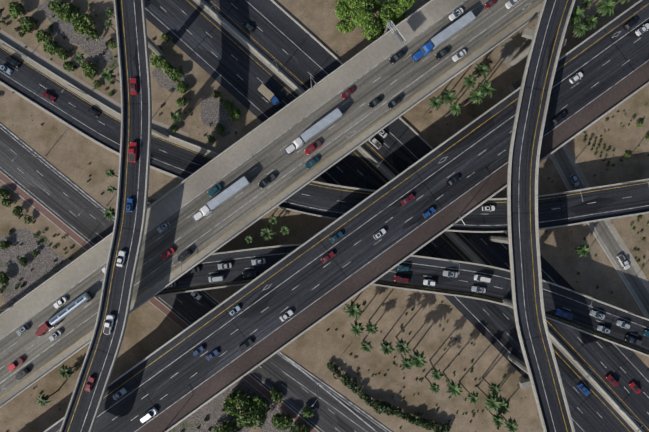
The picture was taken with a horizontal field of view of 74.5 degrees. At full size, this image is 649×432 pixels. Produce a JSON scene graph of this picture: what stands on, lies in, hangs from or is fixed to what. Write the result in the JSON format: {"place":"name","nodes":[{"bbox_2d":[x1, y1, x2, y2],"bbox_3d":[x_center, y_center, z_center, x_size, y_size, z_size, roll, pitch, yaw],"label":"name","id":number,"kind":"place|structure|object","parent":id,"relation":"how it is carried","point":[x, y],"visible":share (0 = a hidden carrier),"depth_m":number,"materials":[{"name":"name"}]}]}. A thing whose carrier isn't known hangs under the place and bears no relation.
{"place":"outdoors","nodes":[
{"label":"outdoors","id":0,"kind":"place"},
{"bbox_2d":[0,123,391,431],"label":"road","id":1,"kind":"structure","parent":0,"point":[55,191],"materials":[{"name":"grey asphalt"}]},
{"bbox_2d":[190,291,201,299],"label":"car","id":2,"kind":"object","parent":1,"relation":"on","point":[197,295],"visible":0.77,"depth_m":148.67,"materials":[{"name":"paint"}]},
{"bbox_2d":[0,0,648,431],"bbox_3d":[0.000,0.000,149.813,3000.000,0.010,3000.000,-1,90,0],"label":"ground","id":3,"kind":"structure","parent":0,"point":[74,156],"depth_m":149.82,"materials":[{"name":"soil"}]},
{"bbox_2d":[0,29,219,180],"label":"ramp","id":4,"kind":"structure","parent":3,"relation":"on","point":[176,155],"depth_m":149.52,"materials":[{"name":"grey asphalt"}]},
{"bbox_2d":[0,64,12,74],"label":"car","id":5,"kind":"object","parent":4,"relation":"on","point":[4,68],"visible":1,"depth_m":148.44,"materials":[{"name":"paint"}]},
{"bbox_2d":[5,56,20,67],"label":"suv","id":6,"kind":"object","parent":4,"relation":"on","point":[14,62],"visible":0.94,"depth_m":148.28,"materials":[{"name":"paint"}]},
{"bbox_2d":[42,91,55,101],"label":"car","id":7,"kind":"object","parent":4,"relation":"on","point":[47,95],"visible":1,"depth_m":148.54,"materials":[{"name":"paint"}]},
{"bbox_2d":[88,108,99,116],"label":"car","id":8,"kind":"object","parent":4,"relation":"on","point":[94,112],"visible":1,"depth_m":148.48,"materials":[{"name":"paint"}]},
{"bbox_2d":[0,0,648,431],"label":"vegetation","id":9,"kind":"object","parent":3,"relation":"on","point":[244,408],"visible":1,"depth_m":145.20,"materials":[{"name":"green plant"}]},
{"bbox_2d":[105,23,566,392],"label":"piers","id":10,"kind":"structure","parent":3,"relation":"on","point":[528,33],"depth_m":139.49,"materials":[{"name":"grey concrete"}]},
{"bbox_2d":[59,0,151,431],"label":"ramp","id":11,"kind":"structure","parent":10,"relation":"on","point":[99,362],"depth_m":125.82,"materials":[{"name":"grey asphalt"}]},
{"bbox_2d":[85,376,94,391],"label":"car","id":12,"kind":"object","parent":11,"relation":"on","point":[90,383],"visible":1,"depth_m":124.89,"materials":[{"name":"paint"}]},
{"bbox_2d":[103,314,114,334],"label":"pickup","id":13,"kind":"object","parent":11,"relation":"on","point":[108,324],"visible":1,"depth_m":124.71,"materials":[{"name":"paint"}]},
{"bbox_2d":[116,250,125,266],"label":"car","id":14,"kind":"object","parent":11,"relation":"on","point":[121,258],"visible":1,"depth_m":124.83,"materials":[{"name":"paint"}]},
{"bbox_2d":[125,198,133,211],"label":"car","id":15,"kind":"object","parent":11,"relation":"on","point":[129,205],"visible":0.98,"depth_m":124.82,"materials":[{"name":"paint"}]},
{"bbox_2d":[128,142,137,162],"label":"pickup","id":16,"kind":"object","parent":11,"relation":"on","point":[133,147],"visible":0.96,"depth_m":124.69,"materials":[{"name":"paint"}]},
{"bbox_2d":[129,78,137,94],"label":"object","id":17,"kind":"object","parent":11,"relation":"on","point":[133,87],"visible":0.98,"depth_m":124.84,"materials":[{"name":"paint"}]},
{"bbox_2d":[0,0,542,407],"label":"freeway","id":18,"kind":"structure","parent":10,"relation":"on","point":[256,156],"depth_m":133.82,"materials":[{"name":"concrete"}]},
{"bbox_2d":[8,357,24,370],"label":"pickup","id":19,"kind":"object","parent":18,"relation":"on","point":[16,363],"visible":1,"depth_m":136.60,"materials":[{"name":"paint"}]},
{"bbox_2d":[15,367,29,379],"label":"car","id":20,"kind":"object","parent":18,"relation":"on","point":[22,373],"visible":1,"depth_m":136.57,"materials":[{"name":"paint"}]},
{"bbox_2d":[16,324,29,334],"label":"car","id":21,"kind":"object","parent":18,"relation":"on","point":[23,329],"visible":0.98,"depth_m":136.16,"materials":[{"name":"paint"}]},
{"bbox_2d":[49,329,62,340],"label":"pickup truck","id":22,"kind":"object","parent":18,"relation":"on","point":[56,334],"visible":1,"depth_m":135.80,"materials":[{"name":"paint"}]},
{"bbox_2d":[54,296,67,308],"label":"car","id":23,"kind":"object","parent":18,"relation":"on","point":[61,302],"visible":1,"depth_m":135.36,"materials":[{"name":"paint"}]},
{"bbox_2d":[35,291,92,336],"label":"tanker","id":24,"kind":"object","parent":18,"relation":"on","point":[50,324],"visible":1,"depth_m":132.98,"materials":[{"name":"paint"}]},
{"bbox_2d":[157,222,169,232],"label":"car","id":25,"kind":"object","parent":18,"relation":"on","point":[163,227],"visible":1,"depth_m":132.88,"materials":[{"name":"paint"}]},
{"bbox_2d":[161,247,175,259],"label":"car","id":26,"kind":"object","parent":18,"relation":"on","point":[168,253],"visible":1,"depth_m":133.12,"materials":[{"name":"paint"}]},
{"bbox_2d":[177,249,192,261],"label":"car","id":27,"kind":"object","parent":18,"relation":"on","point":[187,253],"visible":1,"depth_m":132.67,"materials":[{"name":"paint"}]},
{"bbox_2d":[207,184,221,195],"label":"car","id":28,"kind":"object","parent":18,"relation":"on","point":[215,190],"visible":0.98,"depth_m":132.83,"materials":[{"name":"paint"}]},
{"bbox_2d":[192,176,249,221],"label":"semi-trailer truck","id":29,"kind":"object","parent":18,"relation":"on","point":[214,203],"visible":1,"depth_m":129.86,"materials":[{"name":"paint"}]},
{"bbox_2d":[259,173,276,188],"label":"pickup","id":30,"kind":"object","parent":18,"relation":"on","point":[268,180],"visible":0.98,"depth_m":132.68,"materials":[{"name":"paint"}]},
{"bbox_2d":[305,156,318,168],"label":"car","id":31,"kind":"object","parent":18,"relation":"on","point":[312,162],"visible":0.98,"depth_m":132.82,"materials":[{"name":"paint"}]},
{"bbox_2d":[284,108,341,155],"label":"semi-trailer truck","id":32,"kind":"object","parent":18,"relation":"on","point":[309,134],"visible":1,"depth_m":129.86,"materials":[{"name":"paint"}]},
{"bbox_2d":[304,140,321,154],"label":"pickup","id":33,"kind":"object","parent":18,"relation":"on","point":[313,147],"visible":1,"depth_m":132.72,"materials":[{"name":"paint"}]},
{"bbox_2d":[341,87,354,98],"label":"car","id":34,"kind":"object","parent":18,"relation":"on","point":[347,93],"visible":1,"depth_m":132.88,"materials":[{"name":"paint"}]},
{"bbox_2d":[368,96,381,108],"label":"car","id":35,"kind":"object","parent":18,"relation":"on","point":[375,102],"visible":0.98,"depth_m":132.86,"materials":[{"name":"paint"}]},
{"bbox_2d":[387,96,401,108],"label":"car","id":36,"kind":"object","parent":18,"relation":"on","point":[394,102],"visible":1,"depth_m":132.69,"materials":[{"name":"paint"}]},
{"bbox_2d":[384,20,405,45],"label":"sign gantry","id":37,"kind":"object","parent":18,"relation":"on","point":[396,37],"visible":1,"depth_m":126.66,"materials":[{"name":"silver metal"}]},
{"bbox_2d":[389,50,404,63],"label":"car","id":38,"kind":"object","parent":18,"relation":"on","point":[398,56],"visible":1,"depth_m":132.58,"materials":[{"name":"paint"}]},
{"bbox_2d":[435,47,449,59],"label":"car","id":39,"kind":"object","parent":18,"relation":"on","point":[442,53],"visible":1,"depth_m":132.83,"materials":[{"name":"paint"}]},
{"bbox_2d":[410,11,475,62],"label":"semi-trailer truck","id":40,"kind":"object","parent":18,"relation":"on","point":[450,31],"visible":1,"depth_m":129.65,"materials":[{"name":"paint"}]},
{"bbox_2d":[449,7,463,20],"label":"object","id":41,"kind":"object","parent":18,"relation":"on","point":[458,12],"visible":0.96,"depth_m":132.82,"materials":[{"name":"paint"}]},
{"bbox_2d":[452,49,465,61],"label":"car","id":42,"kind":"object","parent":18,"relation":"on","point":[459,55],"visible":0.98,"depth_m":132.86,"materials":[{"name":"paint"}]},
{"bbox_2d":[485,0,497,8],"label":"car","id":43,"kind":"object","parent":18,"relation":"on","point":[489,4],"visible":1,"depth_m":132.85,"materials":[{"name":"paint"}]},
{"bbox_2d":[505,0,520,8],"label":"car","id":44,"kind":"object","parent":18,"relation":"on","point":[509,4],"visible":1,"depth_m":132.76,"materials":[{"name":"paint"}]},
{"bbox_2d":[154,244,648,356],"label":"ramp","id":45,"kind":"structure","parent":10,"relation":"on","point":[555,296],"depth_m":142.32,"materials":[{"name":"grey asphalt"}]},
{"bbox_2d":[166,281,175,288],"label":"car","id":46,"kind":"object","parent":45,"relation":"on","point":[173,284],"visible":0.5,"depth_m":141.10,"materials":[{"name":"paint"}]},
{"bbox_2d":[187,267,199,273],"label":"car","id":47,"kind":"object","parent":45,"relation":"on","point":[194,270],"visible":0.69,"depth_m":141.23,"materials":[{"name":"paint"}]},
{"bbox_2d":[208,275,223,282],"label":"van","id":48,"kind":"object","parent":45,"relation":"on","point":[212,279],"visible":1,"depth_m":140.47,"materials":[{"name":"paint"}]},
{"bbox_2d":[218,262,231,269],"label":"car","id":49,"kind":"object","parent":45,"relation":"on","point":[223,266],"visible":1,"depth_m":141.33,"materials":[{"name":"paint"}]},
{"bbox_2d":[242,271,256,277],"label":"car","id":50,"kind":"object","parent":45,"relation":"on","point":[249,274],"visible":0.98,"depth_m":141.37,"materials":[{"name":"paint"}]},
{"bbox_2d":[251,258,265,265],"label":"car","id":51,"kind":"object","parent":45,"relation":"on","point":[257,262],"visible":1,"depth_m":141.34,"materials":[{"name":"paint"}]},
{"bbox_2d":[394,275,409,282],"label":"pickup truck","id":52,"kind":"object","parent":45,"relation":"on","point":[399,279],"visible":0.98,"depth_m":141.03,"materials":[{"name":"paint"}]},
{"bbox_2d":[397,265,409,270],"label":"car","id":53,"kind":"object","parent":45,"relation":"on","point":[403,267],"visible":0.96,"depth_m":141.22,"materials":[{"name":"paint"}]},
{"bbox_2d":[423,279,435,285],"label":"car","id":54,"kind":"object","parent":45,"relation":"on","point":[429,282],"visible":0.98,"depth_m":141.20,"materials":[{"name":"paint"}]},
{"bbox_2d":[443,270,457,277],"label":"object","id":55,"kind":"object","parent":45,"relation":"on","point":[454,274],"visible":0.98,"depth_m":141.32,"materials":[{"name":"paint"}]},
{"bbox_2d":[471,286,485,292],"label":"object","id":56,"kind":"object","parent":45,"relation":"on","point":[478,289],"visible":0.98,"depth_m":141.37,"materials":[{"name":"paint"}]},
{"bbox_2d":[474,274,490,282],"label":"van","id":57,"kind":"object","parent":45,"relation":"on","point":[482,278],"visible":1,"depth_m":140.57,"materials":[{"name":"paint"}]},
{"bbox_2d":[555,309,572,319],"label":"pickup","id":58,"kind":"object","parent":45,"relation":"on","point":[563,313],"visible":0.98,"depth_m":141.26,"materials":[{"name":"paint"}]},
{"bbox_2d":[589,310,604,319],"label":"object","id":59,"kind":"object","parent":45,"relation":"on","point":[597,314],"visible":1,"depth_m":141.32,"materials":[{"name":"paint"}]},
{"bbox_2d":[597,325,609,333],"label":"car","id":60,"kind":"object","parent":45,"relation":"on","point":[604,329],"visible":1,"depth_m":141.27,"materials":[{"name":"paint"}]},
{"bbox_2d":[616,320,629,328],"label":"car","id":61,"kind":"object","parent":45,"relation":"on","point":[621,324],"visible":1,"depth_m":141.26,"materials":[{"name":"paint"}]},
{"bbox_2d":[624,335,641,345],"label":"pickup","id":62,"kind":"object","parent":45,"relation":"on","point":[630,339],"visible":0.96,"depth_m":141.26,"materials":[{"name":"paint"}]},
{"bbox_2d":[643,330,648,336],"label":"car","id":63,"kind":"object","parent":45,"relation":"on","point":[645,332],"visible":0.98,"depth_m":141.34,"materials":[{"name":"paint"}]},
{"bbox_2d":[277,178,648,232],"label":"ramp","id":64,"kind":"structure","parent":10,"relation":"on","point":[555,210],"depth_m":142.32,"materials":[{"name":"grey asphalt"}]},
{"bbox_2d":[482,205,494,211],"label":"car","id":65,"kind":"object","parent":64,"relation":"on","point":[490,208],"visible":1,"depth_m":141.20,"materials":[{"name":"paint"}]},
{"bbox_2d":[507,0,575,431],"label":"ramp","id":66,"kind":"structure","parent":10,"relation":"on","point":[522,215],"depth_m":125.82,"materials":[{"name":"grey asphalt"}]},
{"bbox_2d":[144,0,648,431],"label":"freeway","id":67,"kind":"structure","parent":3,"relation":"on","point":[230,53],"depth_m":149.79,"materials":[{"name":"grey asphalt"}]},
{"bbox_2d":[243,21,254,32],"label":"car","id":68,"kind":"object","parent":67,"relation":"on","point":[248,26],"visible":1,"depth_m":148.83,"materials":[{"name":"paint"}]},
{"bbox_2d":[258,84,280,106],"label":"box truck","id":69,"kind":"object","parent":67,"relation":"on","point":[266,92],"visible":1,"depth_m":146.43,"materials":[{"name":"paint"}]},
{"bbox_2d":[0,5,648,431],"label":"light poles","id":70,"kind":"object","parent":67,"relation":"on","point":[378,165],"visible":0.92,"depth_m":137.72,"materials":[{"name":"silver metal"}]},
{"bbox_2d":[368,137,381,148],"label":"car","id":71,"kind":"object","parent":67,"relation":"on","point":[375,142],"visible":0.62,"depth_m":148.66,"materials":[{"name":"paint"}]},
{"bbox_2d":[379,130,387,137],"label":"car","id":72,"kind":"object","parent":67,"relation":"on","point":[383,133],"visible":0.46,"depth_m":148.64,"materials":[{"name":"paint"}]},
{"bbox_2d":[577,383,589,395],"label":"car","id":73,"kind":"object","parent":67,"relation":"on","point":[583,389],"visible":0.98,"depth_m":148.80,"materials":[{"name":"paint"}]},
{"bbox_2d":[605,374,618,386],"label":"car","id":74,"kind":"object","parent":67,"relation":"on","point":[611,380],"visible":1,"depth_m":148.75,"materials":[{"name":"paint"}]},
{"bbox_2d":[628,381,640,392],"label":"car","id":75,"kind":"object","parent":67,"relation":"on","point":[633,386],"visible":1,"depth_m":148.84,"materials":[{"name":"paint"}]},
{"bbox_2d":[509,79,648,317],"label":"ramp","id":76,"kind":"structure","parent":3,"relation":"on","point":[611,241],"depth_m":149.77,"materials":[{"name":"grey asphalt"}]},
{"bbox_2d":[570,175,578,185],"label":"car","id":77,"kind":"object","parent":76,"relation":"on","point":[574,180],"visible":1,"depth_m":148.74,"materials":[{"name":"paint"}]},
{"bbox_2d":[617,254,629,269],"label":"pickup","id":78,"kind":"object","parent":76,"relation":"on","point":[623,261],"visible":1,"depth_m":148.71,"materials":[{"name":"paint"}]},
{"bbox_2d":[43,0,648,431],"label":"freeway","id":79,"kind":"structure","parent":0,"point":[175,382],"depth_m":133.82,"materials":[{"name":"grey asphalt"}]},
{"bbox_2d":[113,388,126,399],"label":"car","id":80,"kind":"object","parent":79,"relation":"on","point":[119,393],"visible":1,"depth_m":135.66,"materials":[{"name":"paint"}]},
{"bbox_2d":[140,407,157,422],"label":"van","id":81,"kind":"object","parent":79,"relation":"on","point":[149,414],"visible":1,"depth_m":134.67,"materials":[{"name":"paint"}]},
{"bbox_2d":[192,345,204,355],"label":"car","id":82,"kind":"object","parent":79,"relation":"on","point":[198,350],"visible":0.94,"depth_m":133.94,"materials":[{"name":"paint"}]},
{"bbox_2d":[206,349,219,360],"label":"car","id":83,"kind":"object","parent":79,"relation":"on","point":[212,354],"visible":1,"depth_m":133.84,"materials":[{"name":"paint"}]},
{"bbox_2d":[228,305,240,315],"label":"car","id":84,"kind":"object","parent":79,"relation":"on","point":[234,310],"visible":1,"depth_m":132.95,"materials":[{"name":"paint"}]},
{"bbox_2d":[239,338,253,350],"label":"car","id":85,"kind":"object","parent":79,"relation":"on","point":[246,344],"visible":1,"depth_m":133.00,"materials":[{"name":"paint"}]},
{"bbox_2d":[280,309,293,321],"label":"car","id":86,"kind":"object","parent":79,"relation":"on","point":[287,314],"visible":0.98,"depth_m":132.87,"materials":[{"name":"paint"}]},
{"bbox_2d":[321,251,334,262],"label":"car","id":87,"kind":"object","parent":79,"relation":"on","point":[327,257],"visible":0.96,"depth_m":132.87,"materials":[{"name":"paint"}]},
{"bbox_2d":[330,231,342,242],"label":"car","id":88,"kind":"object","parent":79,"relation":"on","point":[336,236],"visible":1,"depth_m":132.89,"materials":[{"name":"paint"}]},
{"bbox_2d":[373,228,385,239],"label":"hatch","id":89,"kind":"object","parent":79,"relation":"on","point":[379,234],"visible":1,"depth_m":132.66,"materials":[{"name":"paint"}]},
{"bbox_2d":[401,194,414,204],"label":"car","id":90,"kind":"object","parent":79,"relation":"on","point":[407,199],"visible":0.98,"depth_m":132.89,"materials":[{"name":"paint"}]},
{"bbox_2d":[422,207,434,217],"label":"car","id":91,"kind":"object","parent":79,"relation":"on","point":[428,212],"visible":1,"depth_m":132.76,"materials":[{"name":"paint"}]},
{"bbox_2d":[446,175,459,186],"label":"car","id":92,"kind":"object","parent":79,"relation":"on","point":[453,180],"visible":0.98,"depth_m":132.86,"materials":[{"name":"paint"}]},
{"bbox_2d":[551,112,566,124],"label":"suv","id":93,"kind":"object","parent":79,"relation":"on","point":[557,119],"visible":0.96,"depth_m":132.62,"materials":[{"name":"paint"}]},
{"bbox_2d":[569,72,582,83],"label":"car","id":94,"kind":"object","parent":79,"relation":"on","point":[576,77],"visible":1,"depth_m":132.77,"materials":[{"name":"paint"}]},
{"bbox_2d":[623,17,638,30],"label":"suv","id":95,"kind":"object","parent":79,"relation":"on","point":[631,23],"visible":1,"depth_m":132.73,"materials":[{"name":"paint"}]},
{"bbox_2d":[635,23,648,35],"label":"car","id":96,"kind":"object","parent":79,"relation":"on","point":[642,29],"visible":1,"depth_m":132.85,"materials":[{"name":"paint"}]}
]}

